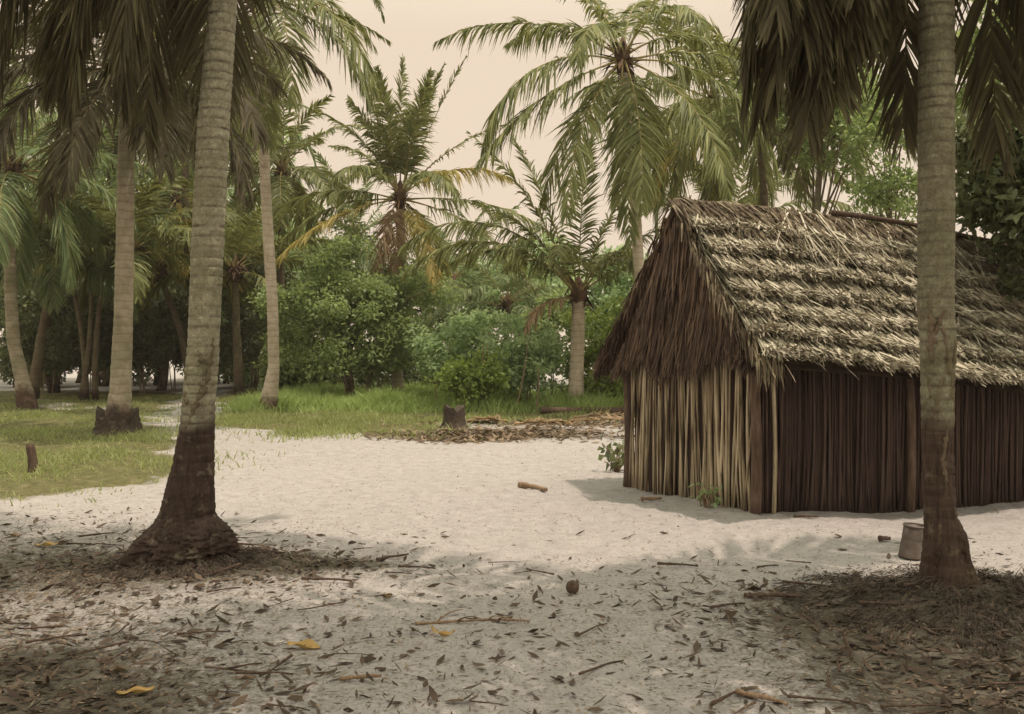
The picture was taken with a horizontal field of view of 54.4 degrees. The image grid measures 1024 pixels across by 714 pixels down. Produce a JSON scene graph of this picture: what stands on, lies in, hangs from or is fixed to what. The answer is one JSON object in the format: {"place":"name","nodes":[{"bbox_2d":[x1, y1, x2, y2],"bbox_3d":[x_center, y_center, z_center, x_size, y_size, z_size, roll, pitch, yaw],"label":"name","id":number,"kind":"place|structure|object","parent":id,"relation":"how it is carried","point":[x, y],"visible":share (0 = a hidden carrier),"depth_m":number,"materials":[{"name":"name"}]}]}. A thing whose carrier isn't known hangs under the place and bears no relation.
{"place":"outdoors","nodes":[
{"label":"outdoors","id":0,"kind":"place"},
{"bbox_2d":[47,391,634,442],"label":"meadow grass","id":1,"kind":"structure","parent":0,"point":[398,415],"depth_m":21.20,"materials":[{"name":"green plant"}]},
{"bbox_2d":[0,0,1016,351],"label":"sky","id":2,"kind":"structure","parent":0,"point":[412,27],"materials":[{"name":"beige"}]},
{"bbox_2d":[0,354,1023,713],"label":"ground","id":3,"kind":"structure","parent":0,"point":[502,504],"depth_m":6.87,"materials":[{"name":"beige sand"}]},
{"bbox_2d":[26,443,37,472],"bbox_3d":[-6.348,1.383,13.181,0.152,0.487,0.138,0,1,-24],"label":"stake","id":4,"kind":"object","parent":3,"relation":"on","point":[32,461],"visible":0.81,"depth_m":13.13,"materials":[{"name":"brown wood"}]},
{"bbox_2d":[0,330,78,386],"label":"bushy tree","id":5,"kind":"object","parent":3,"relation":"on","point":[6,374],"visible":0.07,"depth_m":40.00,"materials":[{"name":"green plant"}]},
{"bbox_2d":[0,241,79,387],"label":"bushy tree","id":6,"kind":"object","parent":3,"relation":"on","point":[1,325],"visible":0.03,"depth_m":39.27,"materials":[{"name":"green plant"}]},
{"bbox_2d":[22,624,62,628],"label":"twig","id":7,"kind":"object","parent":3,"relation":"on","point":[55,626],"visible":1,"depth_m":5.67,"materials":[{"name":"brown wood"}]},
{"bbox_2d":[0,309,87,396],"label":"bushy tree","id":8,"kind":"object","parent":3,"relation":"on","point":[53,357],"visible":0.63,"depth_m":32.74,"materials":[{"name":"green plant"}]},
{"bbox_2d":[25,633,86,643],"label":"twig","id":9,"kind":"object","parent":3,"relation":"on","point":[36,640],"visible":0.98,"depth_m":5.49,"materials":[{"name":"brown wood"}]},
{"bbox_2d":[0,266,113,392],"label":"bushy tree","id":10,"kind":"object","parent":3,"relation":"on","point":[25,303],"visible":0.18,"depth_m":35.16,"materials":[{"name":"green plant"}]},
{"bbox_2d":[3,96,112,213],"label":"leafy tree","id":11,"kind":"object","parent":3,"relation":"on","point":[102,178],"visible":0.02,"depth_m":45.36,"materials":[{"name":"green plant"}]},
{"bbox_2d":[1,0,117,387],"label":"palm tree","id":12,"kind":"object","parent":3,"relation":"on","point":[108,174],"visible":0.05,"depth_m":37.92,"materials":[{"name":"green plant"}]},
{"bbox_2d":[17,213,147,400],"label":"palm tree","id":13,"kind":"object","parent":3,"relation":"on","point":[85,349],"visible":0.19,"depth_m":30.92,"materials":[{"name":"green plant"}]},
{"bbox_2d":[0,41,165,408],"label":"palm tree","id":14,"kind":"object","parent":3,"relation":"on","point":[13,205],"visible":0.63,"depth_m":26.85,"materials":[{"name":"green plant"}]},
{"bbox_2d":[52,290,113,393],"bbox_3d":[-14.988,-0.563,34.520,2.923,3.975,2.345,0,1,0],"label":"shrub","id":15,"kind":"object","parent":3,"relation":"on","point":[106,320],"visible":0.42,"depth_m":34.31,"materials":[{"name":"green plant"}]},
{"bbox_2d":[0,167,175,398],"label":"palm tree","id":16,"kind":"object","parent":3,"relation":"on","point":[53,294],"visible":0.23,"depth_m":30.23,"materials":[{"name":"green plant"}]},
{"bbox_2d":[0,117,180,376],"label":"palm tree","id":17,"kind":"object","parent":3,"relation":"on","point":[106,135],"visible":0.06,"depth_m":32.74,"materials":[{"name":"green plant"}]},
{"bbox_2d":[67,640,128,655],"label":"twig","id":18,"kind":"object","parent":3,"relation":"on","point":[109,645],"visible":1,"depth_m":5.37,"materials":[{"name":"brown wood"}]},
{"bbox_2d":[75,269,142,385],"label":"bushy tree","id":19,"kind":"object","parent":3,"relation":"on","point":[106,380],"visible":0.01,"depth_m":41.79,"materials":[{"name":"green plant"}]},
{"bbox_2d":[107,664,130,671],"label":"fallen leaf","id":20,"kind":"object","parent":3,"relation":"on","point":[115,669],"visible":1,"depth_m":5.06,"materials":[{"name":"brown plant"}]},
{"bbox_2d":[79,329,170,385],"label":"bushy tree","id":21,"kind":"object","parent":3,"relation":"on","point":[147,374],"visible":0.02,"depth_m":42.46,"materials":[{"name":"green plant"}]},
{"bbox_2d":[16,162,238,316],"bbox_3d":[-11.688,-2.292,29.850,6.603,7.503,5.752,0,1,-20],"label":"palm tree","id":22,"kind":"object","parent":3,"relation":"on","point":[142,255],"visible":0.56,"depth_m":29.47,"materials":[{"name":"green plant"}]},
{"bbox_2d":[67,54,198,384],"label":"leafy tree","id":23,"kind":"object","parent":3,"relation":"on","point":[156,379],"visible":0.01,"depth_m":42.90,"materials":[{"name":"green plant"}]},
{"bbox_2d":[116,686,154,693],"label":"fallen leaf","id":24,"kind":"object","parent":3,"relation":"on","point":[137,689],"visible":1,"depth_m":4.72,"materials":[{"name":"yellow plant"}]},
{"bbox_2d":[99,297,187,393],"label":"bushy tree","id":25,"kind":"object","parent":3,"relation":"on","point":[150,334],"visible":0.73,"depth_m":34.68,"materials":[{"name":"green plant"}]},
{"bbox_2d":[0,0,287,580],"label":"palm tree","id":26,"kind":"object","parent":3,"relation":"on","point":[187,524],"visible":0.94,"depth_m":7.25,"materials":[{"name":"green plant"}]},
{"bbox_2d":[100,274,188,390],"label":"bushy tree","id":27,"kind":"object","parent":3,"relation":"on","point":[177,295],"visible":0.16,"depth_m":37.01,"materials":[{"name":"green plant"}]},
{"bbox_2d":[75,195,242,367],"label":"palm tree","id":28,"kind":"object","parent":3,"relation":"on","point":[162,269],"visible":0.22,"depth_m":33.88,"materials":[{"name":"green plant"}]},
{"bbox_2d":[140,298,188,391],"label":"shrub","id":29,"kind":"object","parent":3,"relation":"on","point":[183,313],"visible":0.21,"depth_m":36.74,"materials":[{"name":"green plant"}]},
{"bbox_2d":[0,0,332,436],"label":"palm tree","id":30,"kind":"object","parent":3,"relation":"on","point":[64,158],"visible":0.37,"depth_m":18.79,"materials":[{"name":"green plant"}]},
{"bbox_2d":[51,4,305,307],"bbox_3d":[-10.842,-6.033,33.969,7.510,14.994,7.623,0,1,14],"label":"palm tree","id":31,"kind":"object","parent":3,"relation":"on","point":[185,173],"visible":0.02,"depth_m":33.84,"materials":[{"name":"green plant"}]},
{"bbox_2d":[97,116,277,303],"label":"palm tree","id":32,"kind":"object","parent":3,"relation":"on","point":[178,198],"visible":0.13,"depth_m":39.67,"materials":[{"name":"green plant"}]},
{"bbox_2d":[0,392,385,507],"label":"short grass","id":33,"kind":"structure","parent":3,"relation":"on","point":[44,456],"depth_m":18.02,"materials":[{"name":"green plant"}]},
{"bbox_2d":[143,177,327,395],"bbox_3d":[-9.026,-2.095,32.774,6.408,7.047,6.414,0,1,0],"label":"palm tree","id":34,"kind":"object","parent":3,"relation":"on","point":[233,266],"visible":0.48,"depth_m":32.88,"materials":[{"name":"green plant"}]},
{"bbox_2d":[167,130,305,381],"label":"leafy tree","id":35,"kind":"object","parent":3,"relation":"on","point":[232,193],"visible":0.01,"depth_m":48.34,"materials":[{"name":"green plant"}]},
{"bbox_2d":[217,311,267,389],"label":"bushy tree","id":36,"kind":"object","parent":3,"relation":"on","point":[247,374],"visible":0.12,"depth_m":39.14,"materials":[{"name":"green plant"}]},
{"bbox_2d":[166,54,322,382],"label":"palm tree","id":37,"kind":"object","parent":3,"relation":"on","point":[299,138],"visible":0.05,"depth_m":41.96,"materials":[{"name":"green plant"}]},
{"bbox_2d":[218,301,279,373],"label":"shrub","id":38,"kind":"object","parent":3,"relation":"on","point":[250,352],"visible":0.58,"depth_m":34.66,"materials":[{"name":"green plant"}]},
{"bbox_2d":[221,241,302,390],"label":"bushy tree","id":39,"kind":"object","parent":3,"relation":"on","point":[288,276],"visible":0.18,"depth_m":37.40,"materials":[{"name":"green plant"}]},
{"bbox_2d":[235,671,292,674],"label":"twig","id":40,"kind":"object","parent":3,"relation":"on","point":[249,672],"visible":0.96,"depth_m":4.98,"materials":[{"name":"brown wood"}]},
{"bbox_2d":[153,0,391,411],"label":"palm tree","id":41,"kind":"object","parent":3,"relation":"on","point":[366,85],"visible":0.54,"depth_m":23.85,"materials":[{"name":"green plant"}]},
{"bbox_2d":[189,86,367,328],"bbox_3d":[-8.520,-4.090,36.186,6.169,10.968,6.371,0,1,-27],"label":"palm tree","id":42,"kind":"object","parent":3,"relation":"on","point":[281,176],"visible":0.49,"depth_m":35.67,"materials":[{"name":"green plant"}]},
{"bbox_2d":[252,192,324,264],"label":"leafy tree","id":43,"kind":"object","parent":3,"relation":"on","point":[300,254],"visible":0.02,"depth_m":51.18,"materials":[{"name":"green plant"}]},
{"bbox_2d":[251,327,338,391],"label":"shrub","id":44,"kind":"object","parent":3,"relation":"on","point":[284,379],"visible":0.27,"depth_m":32.12,"materials":[{"name":"green plant"}]},
{"bbox_2d":[287,639,320,648],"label":"fallen leaf","id":45,"kind":"object","parent":3,"relation":"on","point":[310,643],"visible":1,"depth_m":5.46,"materials":[{"name":"yellow plant"}]},
{"bbox_2d":[249,231,359,338],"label":"leafy tree","id":46,"kind":"object","parent":3,"relation":"on","point":[301,274],"visible":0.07,"depth_m":44.41,"materials":[{"name":"green plant"}]},
{"bbox_2d":[284,364,355,389],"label":"shrub","id":47,"kind":"object","parent":3,"relation":"on","point":[324,378],"visible":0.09,"depth_m":32.49,"materials":[{"name":"green plant"}]},
{"bbox_2d":[301,577,351,580],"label":"twig","id":48,"kind":"object","parent":3,"relation":"on","point":[311,578],"visible":1,"depth_m":6.77,"materials":[{"name":"brown wood"}]},
{"bbox_2d":[242,219,466,395],"bbox_3d":[-4.435,-1.305,28.744,6.412,5.647,5.301,0,1,0],"label":"round bush","id":49,"kind":"object","parent":3,"relation":"on","point":[328,308],"visible":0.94,"depth_m":28.07,"materials":[{"name":"green plant"}]},
{"bbox_2d":[339,674,380,680],"bbox_3d":[-0.732,1.541,4.798,0.203,0.030,0.026,0,1,-4],"label":"stick","id":50,"kind":"object","parent":3,"relation":"on","point":[348,677],"visible":1,"depth_m":4.79,"materials":[{"name":"brown wood"}]},
{"bbox_2d":[294,145,427,380],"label":"palm tree","id":51,"kind":"object","parent":3,"relation":"on","point":[372,223],"visible":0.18,"depth_m":45.16,"materials":[{"name":"green plant"}]},
{"bbox_2d":[343,353,405,389],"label":"shrub","id":52,"kind":"object","parent":3,"relation":"on","point":[379,383],"visible":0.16,"depth_m":33.31,"materials":[{"name":"green plant"}]},
{"bbox_2d":[275,54,552,391],"bbox_3d":[-3.002,-3.944,30.522,8.500,10.882,6.321,0,1,0],"label":"palm tree","id":53,"kind":"object","parent":3,"relation":"on","point":[400,151],"visible":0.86,"depth_m":29.60,"materials":[{"name":"green plant"}]},
{"bbox_2d":[384,357,456,388],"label":"shrub","id":54,"kind":"object","parent":3,"relation":"on","point":[409,375],"visible":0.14,"depth_m":32.79,"materials":[{"name":"green plant"}]},
{"bbox_2d":[215,378,634,414],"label":"tall grass","id":55,"kind":"structure","parent":3,"relation":"on","point":[417,397],"depth_m":25.66,"materials":[{"name":"green plant"}]},
{"bbox_2d":[366,261,517,351],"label":"leafy tree","id":56,"kind":"object","parent":3,"relation":"on","point":[470,298],"visible":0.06,"depth_m":46.17,"materials":[{"name":"green plant"}]},
{"bbox_2d":[403,305,494,397],"bbox_3d":[-1.609,0.023,27.564,2.809,2.978,2.267,0,1,0],"label":"shrub","id":57,"kind":"object","parent":3,"relation":"on","point":[434,362],"visible":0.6,"depth_m":27.15,"materials":[{"name":"green plant"}]},
{"bbox_2d":[365,205,535,335],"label":"palm tree","id":58,"kind":"object","parent":3,"relation":"on","point":[458,273],"visible":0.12,"depth_m":43.44,"materials":[{"name":"green plant"}]},
{"bbox_2d":[440,404,468,429],"bbox_3d":[-1.148,1.202,19.488,1.048,0.603,1.023,0,1,21],"label":"tree stump","id":59,"kind":"object","parent":3,"relation":"on","point":[455,417],"visible":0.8,"depth_m":19.30,"materials":[{"name":"brown wood"}]},
{"bbox_2d":[422,346,513,410],"bbox_3d":[-1.088,0.583,25.565,2.357,1.751,2.088,0,1,0],"label":"shrub","id":60,"kind":"object","parent":3,"relation":"on","point":[463,377],"visible":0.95,"depth_m":25.10,"materials":[{"name":"green plant"}]},
{"bbox_2d":[415,609,528,624],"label":"fallen branch","id":61,"kind":"object","parent":3,"relation":"on","point":[438,621],"visible":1,"depth_m":5.75,"materials":[{"name":"brown wood"}]},
{"bbox_2d":[470,330,493,407],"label":"sapling","id":62,"kind":"object","parent":3,"relation":"on","point":[480,338],"visible":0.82,"depth_m":25.29,"materials":[{"name":"green plant"}]},
{"bbox_2d":[466,414,505,422],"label":"dry frond","id":63,"kind":"object","parent":3,"relation":"on","point":[488,418],"visible":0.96,"depth_m":20.89,"materials":[{"name":"brown plant"}]},
{"bbox_2d":[478,326,500,352],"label":"sapling","id":64,"kind":"object","parent":3,"relation":"on","point":[488,335],"visible":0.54,"depth_m":26.16,"materials":[{"name":"green plant"}]},
{"bbox_2d":[352,416,634,444],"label":"stump litter","id":65,"kind":"object","parent":3,"relation":"on","point":[481,436],"visible":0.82,"depth_m":18.21,"materials":[{"name":"brown plant"}]},
{"bbox_2d":[451,286,549,391],"bbox_3d":[-0.344,-0.253,28.038,2.943,3.506,2.653,0,1,0],"label":"shrub","id":66,"kind":"object","parent":3,"relation":"on","point":[486,322],"visible":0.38,"depth_m":27.62,"materials":[{"name":"green plant"}]},
{"bbox_2d":[424,232,584,340],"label":"leafy tree","id":67,"kind":"object","parent":3,"relation":"on","point":[548,280],"visible":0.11,"depth_m":45.64,"materials":[{"name":"green plant"}]},
{"bbox_2d":[412,208,598,384],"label":"palm tree","id":68,"kind":"object","parent":3,"relation":"on","point":[506,302],"visible":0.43,"depth_m":39.57,"materials":[{"name":"green plant"}]},
{"bbox_2d":[0,446,1023,713],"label":"leaf litter","id":69,"kind":"object","parent":3,"relation":"on","point":[450,622],"visible":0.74,"depth_m":5.64,"materials":[{"name":"brown plant"}]},
{"bbox_2d":[395,122,659,402],"bbox_3d":[0.955,-2.442,25.958,7.984,7.881,5.969,0,1,0],"label":"palm tree","id":70,"kind":"object","parent":3,"relation":"on","point":[578,297],"visible":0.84,"depth_m":25.83,"materials":[{"name":"green plant"}]},
{"bbox_2d":[517,328,538,405],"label":"sapling","id":71,"kind":"object","parent":3,"relation":"on","point":[534,342],"visible":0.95,"depth_m":25.19,"materials":[{"name":"green plant"}]},
{"bbox_2d":[486,313,570,401],"bbox_3d":[0.460,0.178,26.441,2.557,2.728,2.228,0,1,0],"label":"shrub","id":72,"kind":"object","parent":3,"relation":"on","point":[551,346],"visible":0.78,"depth_m":26.15,"materials":[{"name":"green plant"}]},
{"bbox_2d":[518,481,547,491],"bbox_3d":[0.242,1.464,11.258,0.404,0.084,0.082,0,1,41],"label":"short log","id":73,"kind":"object","parent":3,"relation":"on","point":[524,485],"visible":1,"depth_m":11.27,"materials":[{"name":"brown wood"}]},
{"bbox_2d":[526,356,553,411],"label":"sapling","id":74,"kind":"object","parent":3,"relation":"on","point":[539,370],"visible":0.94,"depth_m":25.00,"materials":[{"name":"green plant"}]},
{"bbox_2d":[514,416,573,424],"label":"dry frond","id":75,"kind":"object","parent":3,"relation":"on","point":[549,421],"visible":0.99,"depth_m":19.71,"materials":[{"name":"brown plant"}]},
{"bbox_2d":[511,283,596,397],"bbox_3d":[1.132,-0.345,28.740,2.618,3.620,2.691,0,1,0],"label":"shrub","id":76,"kind":"object","parent":3,"relation":"on","point":[554,321],"visible":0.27,"depth_m":28.59,"materials":[{"name":"green plant"}]},
{"bbox_2d":[566,580,578,593],"bbox_3d":[0.397,1.508,6.533,0.088,0.094,0.091,0,1,0],"label":"coconut","id":77,"kind":"object","parent":3,"relation":"on","point":[572,586],"visible":0.98,"depth_m":6.50,"materials":[{"name":"brown plant"}]},
{"bbox_2d":[540,406,634,413],"bbox_3d":[2.030,1.320,24.386,2.699,0.247,0.232,0,1,-10],"label":"fallen log","id":78,"kind":"object","parent":3,"relation":"on","point":[550,410],"visible":0.47,"depth_m":24.23,"materials":[{"name":"brown wood"}]},
{"bbox_2d":[560,292,624,390],"bbox_3d":[2.509,-0.193,28.157,2.438,3.264,2.457,0,1,0],"label":"shrub","id":79,"kind":"object","parent":3,"relation":"on","point":[590,354],"visible":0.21,"depth_m":27.89,"materials":[{"name":"green plant"}]},
{"bbox_2d":[564,412,623,422],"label":"dry frond","id":80,"kind":"object","parent":3,"relation":"on","point":[588,419],"visible":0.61,"depth_m":21.37,"materials":[{"name":"brown plant"}]},
{"bbox_2d":[578,660,623,674],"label":"twig","id":81,"kind":"object","parent":3,"relation":"on","point":[588,670],"visible":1,"depth_m":4.86,"materials":[{"name":"brown wood"}]},
{"bbox_2d":[552,241,651,347],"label":"leafy tree","id":82,"kind":"object","parent":3,"relation":"on","point":[625,284],"visible":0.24,"depth_m":41.01,"materials":[{"name":"green plant"}]},
{"bbox_2d":[573,410,634,418],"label":"dry frond","id":83,"kind":"object","parent":3,"relation":"on","point":[598,415],"visible":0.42,"depth_m":22.40,"materials":[{"name":"brown plant"}]},
{"bbox_2d":[433,0,780,286],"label":"palm tree","id":84,"kind":"object","parent":3,"relation":"on","point":[626,135],"visible":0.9,"depth_m":22.93,"materials":[{"name":"green plant"}]},
{"bbox_2d":[584,363,633,402],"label":"shrub","id":85,"kind":"object","parent":3,"relation":"on","point":[605,386],"visible":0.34,"depth_m":25.97,"materials":[{"name":"green plant"}]},
{"bbox_2d":[597,433,623,471],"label":"leafy plant","id":86,"kind":"object","parent":3,"relation":"on","point":[617,464],"visible":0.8,"depth_m":12.88,"materials":[{"name":"green plant"}]},
{"bbox_2d":[657,562,697,566],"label":"twig","id":87,"kind":"object","parent":3,"relation":"on","point":[663,563],"visible":1,"depth_m":7.32,"materials":[{"name":"brown wood"}]},
{"bbox_2d":[560,10,846,236],"bbox_3d":[6.047,-4.781,30.754,8.143,12.484,8.857,0,1,20],"label":"palm tree","id":88,"kind":"object","parent":3,"relation":"on","point":[752,175],"visible":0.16,"depth_m":29.71,"materials":[{"name":"green plant"}]},
{"bbox_2d":[689,483,722,508],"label":"leafy plant","id":89,"kind":"object","parent":3,"relation":"on","point":[705,500],"visible":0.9,"depth_m":9.93,"materials":[{"name":"green plant"}]},
{"bbox_2d":[709,602,744,608],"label":"twig","id":90,"kind":"object","parent":3,"relation":"on","point":[718,605],"visible":1,"depth_m":6.09,"materials":[{"name":"brown wood"}]},
{"bbox_2d":[710,689,745,705],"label":"twig","id":91,"kind":"object","parent":3,"relation":"on","point":[716,701],"visible":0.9,"depth_m":4.44,"materials":[{"name":"brown wood"}]},
{"bbox_2d":[641,140,859,258],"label":"palm tree","id":92,"kind":"object","parent":3,"relation":"on","point":[840,205],"visible":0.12,"depth_m":32.92,"materials":[{"name":"green plant"}]},
{"bbox_2d":[735,689,787,705],"bbox_3d":[1.129,1.534,4.501,0.244,0.032,0.040,0,1,34],"label":"stick","id":93,"kind":"object","parent":3,"relation":"on","point":[755,695],"visible":1,"depth_m":4.51,"materials":[{"name":"brown wood"}]},
{"bbox_2d":[622,2,917,209],"bbox_3d":[6.591,-4.263,27.033,7.549,11.559,6.547,0,1,-20],"label":"palm tree","id":94,"kind":"object","parent":3,"relation":"on","point":[798,190],"visible":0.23,"depth_m":25.43,"materials":[{"name":"green plant"}]},
{"bbox_2d":[743,592,801,597],"bbox_3d":[1.662,1.520,6.356,0.364,0.033,0.062,0,1,5],"label":"stick","id":95,"kind":"object","parent":3,"relation":"on","point":[772,594],"visible":0.98,"depth_m":6.35,"materials":[{"name":"brown wood"}]},
{"bbox_2d":[708,51,901,213],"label":"leafy tree","id":96,"kind":"object","parent":3,"relation":"on","point":[834,141],"visible":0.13,"depth_m":23.74,"materials":[{"name":"green plant"}]},
{"bbox_2d":[589,195,1023,514],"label":"thatched hut","id":97,"kind":"object","parent":3,"relation":"on","point":[769,357],"visible":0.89,"depth_m":10.14,"materials":[{"name":"brown wood"}]},
{"bbox_2d":[782,580,830,586],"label":"twig","id":98,"kind":"object","parent":3,"relation":"on","point":[793,582],"visible":0.98,"depth_m":6.75,"materials":[{"name":"brown wood"}]},
{"bbox_2d":[787,694,865,705],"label":"twig","id":99,"kind":"object","parent":3,"relation":"on","point":[805,697],"visible":0.99,"depth_m":4.48,"materials":[{"name":"brown wood"}]},
{"bbox_2d":[726,0,1023,659],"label":"palm tree","id":100,"kind":"object","parent":3,"relation":"on","point":[800,49],"visible":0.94,"depth_m":6.20,"materials":[{"name":"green plant"}]},
{"bbox_2d":[858,600,907,605],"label":"twig","id":101,"kind":"object","parent":3,"relation":"on","point":[872,602],"visible":0.91,"depth_m":5.98,"materials":[{"name":"brown wood"}]},
{"bbox_2d":[830,74,964,226],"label":"leafy tree","id":102,"kind":"object","parent":3,"relation":"on","point":[880,194],"visible":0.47,"depth_m":21.41,"materials":[{"name":"green plant"}]},
{"bbox_2d":[898,522,923,560],"bbox_3d":[3.081,1.412,7.661,0.214,0.266,0.214,0,1,0],"label":"tin pot","id":103,"kind":"object","parent":3,"relation":"on","point":[910,547],"visible":0.76,"depth_m":7.58,"materials":[{"name":"grey metal"}]},
{"bbox_2d":[880,704,953,707],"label":"twig","id":104,"kind":"object","parent":3,"relation":"on","point":[896,705],"visible":1,"depth_m":4.42,"materials":[{"name":"brown wood"}]},
{"bbox_2d":[915,92,1023,308],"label":"leafy tree","id":105,"kind":"object","parent":3,"relation":"on","point":[995,203],"visible":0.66,"depth_m":10.73,"materials":[{"name":"green plant"}]},
{"bbox_2d":[955,0,1020,118],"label":"leafy tree","id":106,"kind":"object","parent":3,"relation":"on","point":[958,100],"visible":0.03,"depth_m":15.97,"materials":[{"name":"green plant"}]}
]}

